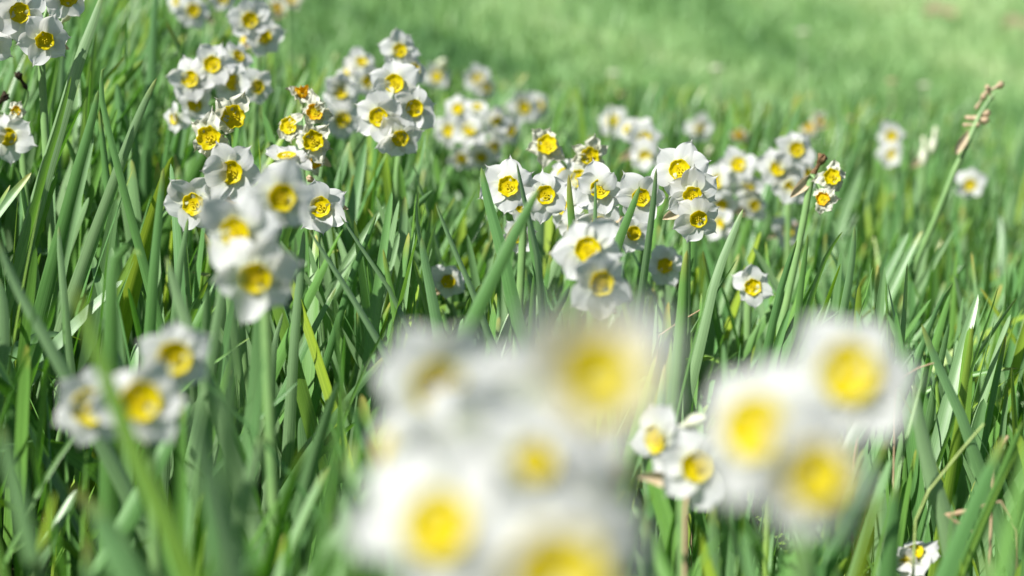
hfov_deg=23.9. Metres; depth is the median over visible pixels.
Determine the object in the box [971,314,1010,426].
narcissus leaf
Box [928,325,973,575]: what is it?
narcissus leaf
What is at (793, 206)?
narcissus leaf
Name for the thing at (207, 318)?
narcissus leaf
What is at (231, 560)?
narcissus leaf
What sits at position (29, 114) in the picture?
narcissus leaf
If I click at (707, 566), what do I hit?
narcissus leaf
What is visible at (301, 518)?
narcissus leaf
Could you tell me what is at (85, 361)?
narcissus leaf
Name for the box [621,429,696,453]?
narcissus leaf
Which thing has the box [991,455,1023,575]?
narcissus leaf
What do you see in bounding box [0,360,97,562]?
narcissus leaf
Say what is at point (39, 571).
narcissus leaf
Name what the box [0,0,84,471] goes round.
narcissus
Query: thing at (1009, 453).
narcissus leaf
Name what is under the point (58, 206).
narcissus leaf
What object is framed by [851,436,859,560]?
grass stalk
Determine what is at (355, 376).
narcissus leaf
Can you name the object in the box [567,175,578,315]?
narcissus leaf
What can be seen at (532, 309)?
narcissus leaf
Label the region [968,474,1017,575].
narcissus leaf
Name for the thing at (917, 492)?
narcissus leaf
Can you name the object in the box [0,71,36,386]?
narcissus
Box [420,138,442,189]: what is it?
narcissus leaf
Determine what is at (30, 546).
narcissus leaf
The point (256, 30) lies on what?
narcissus
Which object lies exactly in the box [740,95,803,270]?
narcissus leaf
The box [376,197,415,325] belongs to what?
narcissus leaf
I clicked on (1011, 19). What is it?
dead leaf
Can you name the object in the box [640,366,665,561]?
narcissus leaf
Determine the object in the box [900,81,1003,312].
seed stalk
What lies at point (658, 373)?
narcissus leaf
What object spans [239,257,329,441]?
narcissus leaf
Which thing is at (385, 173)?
narcissus leaf
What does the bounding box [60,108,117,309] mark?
narcissus leaf
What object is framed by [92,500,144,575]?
narcissus leaf
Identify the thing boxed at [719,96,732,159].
narcissus leaf
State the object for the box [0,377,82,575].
narcissus leaf
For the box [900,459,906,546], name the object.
narcissus leaf
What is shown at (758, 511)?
narcissus leaf
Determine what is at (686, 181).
narcissus
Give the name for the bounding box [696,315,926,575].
narcissus
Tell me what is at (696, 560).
narcissus leaf
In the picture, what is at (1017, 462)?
narcissus leaf
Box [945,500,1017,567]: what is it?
grass stalk
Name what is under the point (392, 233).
narcissus leaf
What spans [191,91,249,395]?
narcissus
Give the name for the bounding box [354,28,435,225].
narcissus
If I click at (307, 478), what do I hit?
narcissus leaf
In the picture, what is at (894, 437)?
grass stalk
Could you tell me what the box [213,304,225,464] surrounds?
narcissus leaf
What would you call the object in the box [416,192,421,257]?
narcissus leaf
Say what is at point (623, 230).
narcissus leaf
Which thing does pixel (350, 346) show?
narcissus leaf
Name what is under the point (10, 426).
narcissus leaf
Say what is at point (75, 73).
narcissus leaf
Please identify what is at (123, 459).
narcissus leaf
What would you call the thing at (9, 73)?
narcissus leaf
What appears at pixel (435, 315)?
narcissus leaf
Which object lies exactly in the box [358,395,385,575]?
narcissus leaf
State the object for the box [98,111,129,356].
narcissus leaf
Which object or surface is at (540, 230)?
narcissus leaf
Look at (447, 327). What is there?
narcissus leaf
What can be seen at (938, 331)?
narcissus leaf
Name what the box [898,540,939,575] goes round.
narcissus
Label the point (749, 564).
narcissus leaf
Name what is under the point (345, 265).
narcissus leaf
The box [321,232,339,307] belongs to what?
narcissus leaf
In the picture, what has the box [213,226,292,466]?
narcissus leaf
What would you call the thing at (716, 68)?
wild flower
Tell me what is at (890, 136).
narcissus
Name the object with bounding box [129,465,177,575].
narcissus leaf
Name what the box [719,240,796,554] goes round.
narcissus leaf
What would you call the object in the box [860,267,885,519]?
narcissus leaf
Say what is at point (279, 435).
narcissus leaf
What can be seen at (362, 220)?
narcissus leaf
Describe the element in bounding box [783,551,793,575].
narcissus leaf
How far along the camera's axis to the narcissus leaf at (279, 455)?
1.72 m
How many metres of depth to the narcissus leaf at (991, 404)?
1.69 m
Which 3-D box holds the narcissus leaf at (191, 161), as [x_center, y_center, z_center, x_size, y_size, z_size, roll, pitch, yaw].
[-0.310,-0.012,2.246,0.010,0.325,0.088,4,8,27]
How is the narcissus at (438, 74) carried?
on the ground at (715, 74)
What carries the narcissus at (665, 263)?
on the ground at (715, 74)
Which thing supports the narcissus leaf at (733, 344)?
on the ground at (715, 74)
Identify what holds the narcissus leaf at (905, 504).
on the ground at (715, 74)
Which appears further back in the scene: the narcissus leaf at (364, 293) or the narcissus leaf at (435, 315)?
the narcissus leaf at (364, 293)
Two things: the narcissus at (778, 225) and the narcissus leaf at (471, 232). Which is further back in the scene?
the narcissus at (778, 225)
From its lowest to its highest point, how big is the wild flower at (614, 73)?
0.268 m
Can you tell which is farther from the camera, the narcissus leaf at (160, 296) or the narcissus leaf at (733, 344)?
the narcissus leaf at (733, 344)
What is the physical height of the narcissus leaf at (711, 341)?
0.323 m
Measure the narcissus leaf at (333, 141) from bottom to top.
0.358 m
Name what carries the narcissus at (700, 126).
on the ground at (715, 74)
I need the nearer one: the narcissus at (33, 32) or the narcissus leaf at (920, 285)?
the narcissus at (33, 32)
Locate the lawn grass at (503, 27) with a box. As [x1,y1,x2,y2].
[143,0,1023,171]
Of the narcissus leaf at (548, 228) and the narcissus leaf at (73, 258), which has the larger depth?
the narcissus leaf at (548, 228)
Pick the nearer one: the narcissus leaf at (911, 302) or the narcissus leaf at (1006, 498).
the narcissus leaf at (1006, 498)
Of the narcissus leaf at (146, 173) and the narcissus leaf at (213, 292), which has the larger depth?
the narcissus leaf at (146, 173)
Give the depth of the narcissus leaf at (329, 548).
1.04 m
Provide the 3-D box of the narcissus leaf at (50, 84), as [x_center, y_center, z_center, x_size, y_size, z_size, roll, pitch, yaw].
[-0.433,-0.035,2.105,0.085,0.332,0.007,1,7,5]
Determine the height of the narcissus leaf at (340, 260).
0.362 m
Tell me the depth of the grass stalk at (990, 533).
1.45 m
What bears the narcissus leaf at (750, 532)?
on the ground at (715, 74)
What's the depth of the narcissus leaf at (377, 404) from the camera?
1.66 m
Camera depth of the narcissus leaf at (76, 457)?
1.53 m
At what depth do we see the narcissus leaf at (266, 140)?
2.06 m
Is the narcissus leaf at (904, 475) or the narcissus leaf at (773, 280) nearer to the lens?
the narcissus leaf at (904, 475)
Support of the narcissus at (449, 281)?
on the ground at (715, 74)
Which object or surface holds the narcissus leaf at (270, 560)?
on the ground at (715, 74)
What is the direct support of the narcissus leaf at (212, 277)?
on the ground at (715, 74)
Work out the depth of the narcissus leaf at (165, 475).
1.60 m
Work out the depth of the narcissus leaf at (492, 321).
1.68 m
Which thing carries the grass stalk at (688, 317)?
on the ground at (715, 74)
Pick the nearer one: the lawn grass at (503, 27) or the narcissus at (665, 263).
the narcissus at (665, 263)
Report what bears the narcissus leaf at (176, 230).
on the ground at (715, 74)
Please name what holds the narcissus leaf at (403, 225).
on the ground at (715, 74)
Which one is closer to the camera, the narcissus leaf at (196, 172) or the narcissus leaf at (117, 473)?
the narcissus leaf at (117, 473)
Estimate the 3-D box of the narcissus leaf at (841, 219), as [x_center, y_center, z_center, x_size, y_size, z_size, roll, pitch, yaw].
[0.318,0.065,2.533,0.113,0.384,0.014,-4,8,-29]
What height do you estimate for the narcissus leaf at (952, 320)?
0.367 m
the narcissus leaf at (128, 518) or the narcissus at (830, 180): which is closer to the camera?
the narcissus leaf at (128, 518)
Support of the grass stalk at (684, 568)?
on the ground at (715, 74)
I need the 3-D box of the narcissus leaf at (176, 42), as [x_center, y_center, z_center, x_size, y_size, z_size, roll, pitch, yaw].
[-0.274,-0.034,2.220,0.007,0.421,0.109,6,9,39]
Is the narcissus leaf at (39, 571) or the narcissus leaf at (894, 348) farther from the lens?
the narcissus leaf at (894, 348)
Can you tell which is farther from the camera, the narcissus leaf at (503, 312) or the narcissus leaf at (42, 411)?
the narcissus leaf at (503, 312)
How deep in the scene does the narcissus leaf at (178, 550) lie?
0.90 m
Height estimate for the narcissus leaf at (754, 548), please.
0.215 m
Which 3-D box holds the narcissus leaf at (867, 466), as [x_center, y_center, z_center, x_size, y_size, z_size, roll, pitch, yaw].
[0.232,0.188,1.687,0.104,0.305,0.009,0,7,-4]
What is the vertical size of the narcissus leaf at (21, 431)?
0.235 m
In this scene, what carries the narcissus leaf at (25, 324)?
on the ground at (715, 74)
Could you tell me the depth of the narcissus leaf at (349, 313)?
1.85 m
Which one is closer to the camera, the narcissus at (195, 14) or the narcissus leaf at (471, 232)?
the narcissus leaf at (471, 232)
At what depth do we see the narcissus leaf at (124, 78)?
2.14 m
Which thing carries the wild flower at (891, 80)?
on the ground at (715, 74)
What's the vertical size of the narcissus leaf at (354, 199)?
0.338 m
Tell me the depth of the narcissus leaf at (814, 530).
1.30 m
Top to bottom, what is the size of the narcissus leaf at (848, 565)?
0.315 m
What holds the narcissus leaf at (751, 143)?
on the ground at (715, 74)
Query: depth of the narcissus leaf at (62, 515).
1.39 m
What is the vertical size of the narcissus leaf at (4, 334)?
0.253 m
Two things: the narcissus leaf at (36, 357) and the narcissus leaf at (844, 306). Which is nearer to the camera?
the narcissus leaf at (36, 357)
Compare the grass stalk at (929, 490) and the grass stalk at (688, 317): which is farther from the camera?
the grass stalk at (688, 317)
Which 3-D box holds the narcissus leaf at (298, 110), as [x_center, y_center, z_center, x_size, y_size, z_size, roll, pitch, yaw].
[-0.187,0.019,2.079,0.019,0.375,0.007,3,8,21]
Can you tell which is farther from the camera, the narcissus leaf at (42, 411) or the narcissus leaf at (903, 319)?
the narcissus leaf at (903, 319)
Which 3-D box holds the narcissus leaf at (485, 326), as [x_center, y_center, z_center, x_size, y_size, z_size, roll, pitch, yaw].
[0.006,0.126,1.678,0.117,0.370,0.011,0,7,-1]
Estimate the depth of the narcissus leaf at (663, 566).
1.19 m
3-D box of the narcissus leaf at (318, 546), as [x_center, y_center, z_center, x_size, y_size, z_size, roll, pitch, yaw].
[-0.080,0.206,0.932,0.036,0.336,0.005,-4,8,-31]
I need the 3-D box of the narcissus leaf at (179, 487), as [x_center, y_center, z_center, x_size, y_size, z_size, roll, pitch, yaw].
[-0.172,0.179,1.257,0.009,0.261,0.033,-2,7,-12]
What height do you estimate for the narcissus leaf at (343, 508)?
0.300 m
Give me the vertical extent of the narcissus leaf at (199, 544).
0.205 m
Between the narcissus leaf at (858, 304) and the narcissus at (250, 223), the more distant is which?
the narcissus leaf at (858, 304)
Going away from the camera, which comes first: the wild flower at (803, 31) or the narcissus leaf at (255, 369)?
the narcissus leaf at (255, 369)
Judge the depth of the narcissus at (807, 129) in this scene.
3.30 m
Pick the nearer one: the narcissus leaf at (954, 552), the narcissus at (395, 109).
the narcissus leaf at (954, 552)
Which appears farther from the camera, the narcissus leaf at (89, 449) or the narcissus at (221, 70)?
the narcissus at (221, 70)
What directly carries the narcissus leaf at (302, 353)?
on the ground at (715, 74)
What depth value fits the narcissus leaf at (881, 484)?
1.34 m
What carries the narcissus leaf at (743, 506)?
on the ground at (715, 74)
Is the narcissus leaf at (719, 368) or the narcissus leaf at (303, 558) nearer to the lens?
the narcissus leaf at (303, 558)
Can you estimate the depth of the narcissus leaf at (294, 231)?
1.90 m
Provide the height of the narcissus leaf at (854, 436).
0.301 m
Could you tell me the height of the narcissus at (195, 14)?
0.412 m
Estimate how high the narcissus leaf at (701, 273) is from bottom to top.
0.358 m
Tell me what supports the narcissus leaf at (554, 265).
on the ground at (715, 74)
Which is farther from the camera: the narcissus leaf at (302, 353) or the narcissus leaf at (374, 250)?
the narcissus leaf at (374, 250)
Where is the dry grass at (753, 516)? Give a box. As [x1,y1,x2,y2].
[691,509,865,575]
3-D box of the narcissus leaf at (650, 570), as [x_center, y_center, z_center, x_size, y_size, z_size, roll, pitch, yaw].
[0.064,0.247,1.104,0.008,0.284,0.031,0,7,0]
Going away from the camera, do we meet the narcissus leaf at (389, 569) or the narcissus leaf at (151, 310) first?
the narcissus leaf at (389, 569)
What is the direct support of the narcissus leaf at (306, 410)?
on the ground at (715, 74)
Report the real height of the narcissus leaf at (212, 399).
0.328 m
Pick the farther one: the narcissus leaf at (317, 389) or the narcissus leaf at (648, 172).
the narcissus leaf at (648, 172)
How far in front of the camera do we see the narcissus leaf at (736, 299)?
2.04 m
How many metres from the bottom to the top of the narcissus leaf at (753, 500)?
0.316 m
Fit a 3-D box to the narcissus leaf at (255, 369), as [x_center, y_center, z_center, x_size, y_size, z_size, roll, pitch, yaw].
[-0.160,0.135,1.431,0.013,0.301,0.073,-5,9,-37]
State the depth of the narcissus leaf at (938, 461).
1.62 m
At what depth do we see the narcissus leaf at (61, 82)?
2.14 m
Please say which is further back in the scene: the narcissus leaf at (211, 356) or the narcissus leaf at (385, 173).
the narcissus leaf at (385, 173)
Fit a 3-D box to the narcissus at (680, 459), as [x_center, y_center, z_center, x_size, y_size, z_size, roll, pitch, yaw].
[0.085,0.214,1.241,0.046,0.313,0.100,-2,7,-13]
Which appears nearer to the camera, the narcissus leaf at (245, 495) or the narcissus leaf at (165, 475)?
the narcissus leaf at (245, 495)
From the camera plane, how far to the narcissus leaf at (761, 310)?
1.96 m
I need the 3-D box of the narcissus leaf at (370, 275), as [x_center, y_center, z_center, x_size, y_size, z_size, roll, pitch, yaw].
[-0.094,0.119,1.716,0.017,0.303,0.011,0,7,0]
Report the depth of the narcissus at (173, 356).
1.07 m
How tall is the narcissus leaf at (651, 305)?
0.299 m
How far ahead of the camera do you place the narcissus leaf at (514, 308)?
1.68 m
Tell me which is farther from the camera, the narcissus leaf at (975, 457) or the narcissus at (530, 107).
the narcissus at (530, 107)
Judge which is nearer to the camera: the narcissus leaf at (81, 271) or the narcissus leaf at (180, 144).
the narcissus leaf at (81, 271)
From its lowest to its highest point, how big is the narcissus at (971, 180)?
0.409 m
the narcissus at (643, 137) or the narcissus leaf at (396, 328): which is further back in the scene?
the narcissus at (643, 137)
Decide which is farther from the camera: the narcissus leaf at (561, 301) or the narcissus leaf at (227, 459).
the narcissus leaf at (561, 301)
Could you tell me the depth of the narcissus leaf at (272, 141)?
1.98 m
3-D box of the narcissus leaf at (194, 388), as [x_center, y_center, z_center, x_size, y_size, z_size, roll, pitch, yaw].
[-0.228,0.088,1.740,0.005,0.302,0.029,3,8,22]
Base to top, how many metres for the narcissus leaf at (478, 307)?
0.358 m
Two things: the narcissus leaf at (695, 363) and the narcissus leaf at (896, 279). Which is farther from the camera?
the narcissus leaf at (896, 279)
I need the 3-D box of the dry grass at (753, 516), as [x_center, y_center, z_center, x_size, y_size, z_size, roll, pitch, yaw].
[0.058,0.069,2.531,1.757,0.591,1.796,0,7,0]
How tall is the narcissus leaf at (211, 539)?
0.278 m
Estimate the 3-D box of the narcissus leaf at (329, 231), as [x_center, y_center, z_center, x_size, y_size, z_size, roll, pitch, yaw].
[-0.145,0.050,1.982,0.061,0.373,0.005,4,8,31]
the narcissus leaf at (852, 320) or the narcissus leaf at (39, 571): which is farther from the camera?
the narcissus leaf at (852, 320)
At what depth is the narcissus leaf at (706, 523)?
1.56 m
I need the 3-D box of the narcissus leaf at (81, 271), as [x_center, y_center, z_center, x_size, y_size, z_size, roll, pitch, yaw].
[-0.312,0.029,1.740,0.118,0.359,0.008,0,7,2]
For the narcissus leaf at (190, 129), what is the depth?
2.46 m
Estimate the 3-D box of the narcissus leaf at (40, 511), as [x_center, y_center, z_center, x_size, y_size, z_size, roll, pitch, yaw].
[-0.311,0.061,1.751,0.090,0.296,0.010,2,7,16]
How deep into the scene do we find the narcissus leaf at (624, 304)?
1.78 m
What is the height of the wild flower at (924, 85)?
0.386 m
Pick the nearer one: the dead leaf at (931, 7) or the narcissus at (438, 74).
the narcissus at (438, 74)
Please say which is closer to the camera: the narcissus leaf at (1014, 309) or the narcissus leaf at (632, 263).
the narcissus leaf at (1014, 309)
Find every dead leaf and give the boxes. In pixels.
[924,1,956,17]
[1004,14,1023,28]
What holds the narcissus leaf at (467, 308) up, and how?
on the ground at (715, 74)
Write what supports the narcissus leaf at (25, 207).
on the ground at (715, 74)
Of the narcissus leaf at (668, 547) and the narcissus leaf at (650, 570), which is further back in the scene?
the narcissus leaf at (668, 547)
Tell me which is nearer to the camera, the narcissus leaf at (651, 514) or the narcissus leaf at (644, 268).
the narcissus leaf at (651, 514)
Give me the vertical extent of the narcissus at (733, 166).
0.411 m
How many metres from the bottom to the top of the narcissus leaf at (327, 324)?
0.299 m
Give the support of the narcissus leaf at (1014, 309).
on the ground at (715, 74)
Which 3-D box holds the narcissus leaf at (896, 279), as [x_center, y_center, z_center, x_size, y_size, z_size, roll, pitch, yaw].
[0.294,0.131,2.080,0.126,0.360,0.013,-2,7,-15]
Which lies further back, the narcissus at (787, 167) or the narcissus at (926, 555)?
the narcissus at (787, 167)
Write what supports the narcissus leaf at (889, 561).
on the ground at (715, 74)
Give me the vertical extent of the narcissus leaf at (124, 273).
0.272 m
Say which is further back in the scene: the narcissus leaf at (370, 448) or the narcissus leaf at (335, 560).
the narcissus leaf at (370, 448)
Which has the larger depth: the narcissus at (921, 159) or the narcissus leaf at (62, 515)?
the narcissus at (921, 159)
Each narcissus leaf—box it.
[0,47,22,92]
[0,54,26,115]
[0,131,35,276]
[0,242,149,558]
[0,279,9,473]
[0,307,54,497]
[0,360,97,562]
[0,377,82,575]
[0,424,48,575]
[0,439,149,563]
[1,90,98,542]
[3,248,36,575]
[4,280,122,426]
[5,77,70,318]
[5,357,32,575]
[6,0,102,333]
[12,78,156,564]
[12,172,57,340]
[13,345,29,575]
[17,147,76,340]
[18,57,57,237]
[19,173,59,574]
[25,492,74,575]
[26,60,48,127]
[29,433,67,575]
[31,200,164,496]
[32,137,93,408]
[32,358,48,527]
[33,559,45,575]
[35,172,131,538]
[48,18,62,123]
[49,199,117,565]
[54,56,64,200]
[57,227,88,522]
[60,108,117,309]
[62,60,142,170]
[70,156,173,571]
[71,487,157,575]
[74,286,201,575]
[82,242,108,566]
[83,538,93,575]
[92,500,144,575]
[93,403,187,575]
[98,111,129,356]
[98,243,140,552]
[99,68,164,334]
[101,318,168,504]
[114,83,142,221]
[118,309,135,546]
[128,288,172,512]
[128,344,138,369]
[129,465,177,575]
[130,160,144,348]
[131,134,221,336]
[132,283,217,484]
[135,167,164,551]
[139,0,158,223]
[157,261,173,504]
[161,219,188,499]
[166,21,185,59]
[166,256,268,561]
[168,243,206,324]
[170,164,189,450]
[173,111,186,179]
[173,226,298,455]
[173,390,186,574]
[180,226,197,401]
[182,43,203,171]
[185,120,196,179]
[186,289,224,512]
[187,385,246,575]
[188,269,217,318]
[192,228,204,302]
[193,288,212,543]
[193,494,205,575]
[201,484,215,575]
[204,234,282,454]
[212,315,281,479]
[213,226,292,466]
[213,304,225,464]
[216,257,242,575]
[237,432,264,561]
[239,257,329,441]
[242,317,262,557]
[255,139,283,183]
[257,206,383,478]
[259,142,269,170]
[259,447,303,575]
[260,288,335,457]
[260,313,282,519]
[262,110,334,389]
[265,130,277,383]
[266,155,359,295]
[267,357,382,524]
[272,305,326,485]
[274,468,325,575]
[276,229,281,244]
[277,190,433,387]
[280,231,304,488]
[280,241,402,446]
[284,383,338,575]
[291,282,356,497]
[292,99,302,301]
[294,235,318,490]
[297,417,314,575]
[301,122,338,265]
[302,490,371,575]
[308,390,345,575]
[309,231,388,359]
[309,247,351,442]
[311,214,376,414]
[315,233,399,520]
[321,143,366,415]
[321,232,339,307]
[325,166,345,247]
[325,487,368,575]
[327,433,382,575]
[330,135,338,151]
[332,94,358,171]
[333,441,355,575]
[336,256,357,405]
[339,67,390,164]
[341,217,409,327]
[346,399,377,466]
[349,201,398,447]
[352,152,384,245]
[352,193,392,462]
[354,220,369,337]
[355,556,365,575]
[357,458,394,574]
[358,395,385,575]
[363,201,426,484]
[367,188,538,574]
[367,245,384,427]
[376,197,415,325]
[377,142,391,208]
[383,249,400,339]
[386,559,394,575]
[387,233,409,344]
[393,196,407,307]
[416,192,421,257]
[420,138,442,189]
[420,237,443,334]
[436,205,497,349]
[438,206,485,303]
[441,309,451,331]
[462,297,470,321]
[466,234,485,342]
[480,168,523,347]
[486,293,496,351]
[501,215,507,347]
[517,164,545,311]
[528,229,547,307]
[528,259,557,316]
[529,275,535,315]
[530,219,544,293]
[543,215,552,276]
[555,285,569,308]
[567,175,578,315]
[576,86,586,144]
[593,181,596,219]
[615,186,639,251]
[618,168,656,455]
[621,301,692,569]
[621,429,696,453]
[623,427,638,455]
[624,325,673,497]
[627,250,638,304]
[627,464,641,504]
[628,130,660,263]
[635,504,674,575]
[636,295,653,497]
[637,491,650,550]
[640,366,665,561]
[642,455,691,575]
[645,516,655,575]
[656,225,671,306]
[659,251,688,552]
[664,303,671,405]
[665,500,688,567]
[681,210,742,429]
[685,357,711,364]
[690,241,694,339]
[692,337,726,549]
[693,389,702,575]
[695,523,715,575]
[698,240,706,297]
[702,251,729,374]
[702,511,707,575]
[703,232,760,408]
[704,259,718,406]
[705,283,786,415]
[708,505,720,575]
[714,115,761,263]
[715,500,720,535]
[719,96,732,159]
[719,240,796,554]
[719,308,789,547]
[720,343,734,575]
[722,217,751,327]
[727,301,744,369]
[735,504,775,575]
[739,233,841,515]
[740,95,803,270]
[741,530,757,575]
[744,257,773,346]
[750,264,840,547]
[750,298,830,510]
[750,525,771,558]
[753,247,791,309]
[769,202,796,266]
[769,235,808,567]
[771,97,794,242]
[778,330,792,358]
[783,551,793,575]
[810,529,817,575]
[812,526,816,543]
[814,129,865,275]
[814,430,859,547]
[817,439,888,575]
[818,166,861,292]
[820,306,888,538]
[826,532,835,549]
[830,252,841,317]
[838,227,855,321]
[839,282,953,564]
[843,284,861,575]
[845,429,850,575]
[847,459,891,575]
[850,263,861,324]
[851,491,878,575]
[856,341,921,495]
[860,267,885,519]
[862,232,908,319]
[868,265,907,575]
[870,336,895,575]
[874,472,886,575]
[878,486,899,575]
[883,230,922,319]
[888,169,905,250]
[889,432,902,498]
[890,229,953,334]
[895,313,930,575]
[899,450,915,546]
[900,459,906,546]
[901,294,949,469]
[907,294,978,575]
[907,324,949,535]
[908,280,918,373]
[908,289,997,541]
[912,384,968,575]
[922,325,1019,575]
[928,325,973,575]
[935,436,1004,575]
[946,251,957,375]
[952,328,972,501]
[953,399,985,518]
[956,420,1023,575]
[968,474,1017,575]
[970,335,1005,537]
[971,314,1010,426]
[976,236,992,381]
[978,324,1023,518]
[991,191,1013,292]
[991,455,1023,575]
[1007,266,1017,473]
[1011,368,1020,476]
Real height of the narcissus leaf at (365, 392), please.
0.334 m
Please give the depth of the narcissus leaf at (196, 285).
1.82 m
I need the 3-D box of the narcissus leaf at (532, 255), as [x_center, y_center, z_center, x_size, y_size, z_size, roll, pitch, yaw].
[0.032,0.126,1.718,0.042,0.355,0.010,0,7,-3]
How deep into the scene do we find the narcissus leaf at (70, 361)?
1.62 m
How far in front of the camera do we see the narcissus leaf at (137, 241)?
1.66 m
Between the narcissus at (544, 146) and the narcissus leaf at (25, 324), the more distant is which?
the narcissus at (544, 146)
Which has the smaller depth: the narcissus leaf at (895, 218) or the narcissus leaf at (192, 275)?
the narcissus leaf at (192, 275)
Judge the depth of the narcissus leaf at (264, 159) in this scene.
1.99 m
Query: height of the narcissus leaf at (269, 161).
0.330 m
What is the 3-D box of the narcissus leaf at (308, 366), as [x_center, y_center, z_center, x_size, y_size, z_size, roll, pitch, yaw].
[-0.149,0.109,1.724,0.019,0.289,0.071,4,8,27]
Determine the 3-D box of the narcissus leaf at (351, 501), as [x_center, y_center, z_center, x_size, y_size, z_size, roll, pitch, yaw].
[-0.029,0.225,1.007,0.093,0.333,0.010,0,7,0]
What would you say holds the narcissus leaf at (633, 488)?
on the ground at (715, 74)
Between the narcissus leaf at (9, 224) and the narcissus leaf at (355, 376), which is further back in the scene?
the narcissus leaf at (9, 224)
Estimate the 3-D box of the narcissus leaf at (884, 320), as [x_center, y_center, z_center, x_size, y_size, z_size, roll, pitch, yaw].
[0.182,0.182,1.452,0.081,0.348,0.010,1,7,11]
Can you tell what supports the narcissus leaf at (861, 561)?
on the ground at (715, 74)
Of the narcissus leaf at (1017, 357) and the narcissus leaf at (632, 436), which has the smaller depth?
the narcissus leaf at (632, 436)
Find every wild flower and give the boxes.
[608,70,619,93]
[709,65,722,101]
[797,29,809,90]
[887,79,896,110]
[919,83,930,126]
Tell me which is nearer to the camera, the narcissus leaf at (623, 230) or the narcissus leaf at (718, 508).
the narcissus leaf at (718, 508)
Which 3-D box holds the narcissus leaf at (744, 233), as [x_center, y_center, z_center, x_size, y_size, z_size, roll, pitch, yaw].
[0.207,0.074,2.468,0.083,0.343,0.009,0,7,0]
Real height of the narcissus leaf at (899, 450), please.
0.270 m
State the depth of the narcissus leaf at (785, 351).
1.77 m
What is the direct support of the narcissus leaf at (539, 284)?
on the ground at (715, 74)
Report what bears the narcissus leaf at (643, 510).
on the ground at (715, 74)
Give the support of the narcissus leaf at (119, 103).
on the ground at (715, 74)
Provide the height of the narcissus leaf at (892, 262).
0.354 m
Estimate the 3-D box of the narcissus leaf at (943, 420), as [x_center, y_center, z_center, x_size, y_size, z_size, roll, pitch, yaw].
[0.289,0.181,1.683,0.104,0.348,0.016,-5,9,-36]
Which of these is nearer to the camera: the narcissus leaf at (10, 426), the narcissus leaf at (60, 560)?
the narcissus leaf at (60, 560)
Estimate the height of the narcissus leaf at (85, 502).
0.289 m
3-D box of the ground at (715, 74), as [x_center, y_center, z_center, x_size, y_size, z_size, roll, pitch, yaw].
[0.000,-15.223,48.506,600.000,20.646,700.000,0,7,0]
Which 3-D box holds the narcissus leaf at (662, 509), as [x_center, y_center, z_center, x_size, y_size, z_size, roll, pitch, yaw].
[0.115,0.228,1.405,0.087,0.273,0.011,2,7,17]
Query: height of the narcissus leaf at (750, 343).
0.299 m
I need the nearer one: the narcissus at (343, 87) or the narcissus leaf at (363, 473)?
the narcissus leaf at (363, 473)
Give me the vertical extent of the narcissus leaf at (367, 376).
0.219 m
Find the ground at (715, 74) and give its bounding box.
[11,0,1023,575]
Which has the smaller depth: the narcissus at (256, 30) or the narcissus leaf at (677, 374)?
the narcissus leaf at (677, 374)
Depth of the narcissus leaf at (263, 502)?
1.61 m
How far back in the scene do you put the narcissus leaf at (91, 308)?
1.63 m
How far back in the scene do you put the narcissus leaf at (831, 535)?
1.31 m
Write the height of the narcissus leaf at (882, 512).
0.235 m
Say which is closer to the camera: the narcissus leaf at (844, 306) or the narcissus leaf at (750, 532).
the narcissus leaf at (750, 532)
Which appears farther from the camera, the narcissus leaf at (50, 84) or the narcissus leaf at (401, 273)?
the narcissus leaf at (50, 84)
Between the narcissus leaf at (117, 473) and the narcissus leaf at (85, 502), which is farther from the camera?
the narcissus leaf at (117, 473)
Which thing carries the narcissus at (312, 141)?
on the ground at (715, 74)
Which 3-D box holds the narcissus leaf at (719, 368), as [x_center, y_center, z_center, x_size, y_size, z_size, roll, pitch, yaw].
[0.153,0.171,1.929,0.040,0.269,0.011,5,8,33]
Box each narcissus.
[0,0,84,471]
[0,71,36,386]
[53,319,213,575]
[163,40,272,133]
[164,141,259,495]
[167,0,234,42]
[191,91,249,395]
[197,153,319,537]
[225,0,286,155]
[264,85,333,458]
[269,0,304,98]
[301,175,348,263]
[322,47,378,175]
[332,291,671,575]
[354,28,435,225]
[424,58,451,109]
[430,265,465,328]
[433,93,520,208]
[464,61,494,131]
[479,156,566,347]
[504,91,548,144]
[526,126,609,308]
[546,217,633,309]
[552,157,664,253]
[598,105,712,140]
[619,117,662,173]
[629,402,720,575]
[647,138,719,429]
[648,245,681,315]
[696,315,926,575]
[705,127,749,158]
[707,146,767,307]
[730,264,773,372]
[755,130,815,282]
[768,216,798,266]
[773,153,845,343]
[799,110,828,209]
[874,119,905,227]
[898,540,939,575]
[911,125,937,230]
[955,166,988,222]
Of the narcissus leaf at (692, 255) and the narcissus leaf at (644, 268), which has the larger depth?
the narcissus leaf at (692, 255)
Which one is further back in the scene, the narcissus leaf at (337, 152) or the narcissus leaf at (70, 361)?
the narcissus leaf at (337, 152)
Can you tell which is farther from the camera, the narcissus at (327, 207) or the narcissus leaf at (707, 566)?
the narcissus at (327, 207)
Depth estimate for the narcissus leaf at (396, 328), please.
1.66 m
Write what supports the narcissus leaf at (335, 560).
on the ground at (715, 74)
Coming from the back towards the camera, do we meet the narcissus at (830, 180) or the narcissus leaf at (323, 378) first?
the narcissus at (830, 180)
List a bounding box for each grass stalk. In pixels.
[666,310,699,330]
[682,496,688,575]
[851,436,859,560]
[892,363,933,486]
[912,424,984,575]
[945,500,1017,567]
[988,436,1008,560]
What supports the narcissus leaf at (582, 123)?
on the ground at (715, 74)
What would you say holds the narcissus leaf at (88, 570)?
on the ground at (715, 74)

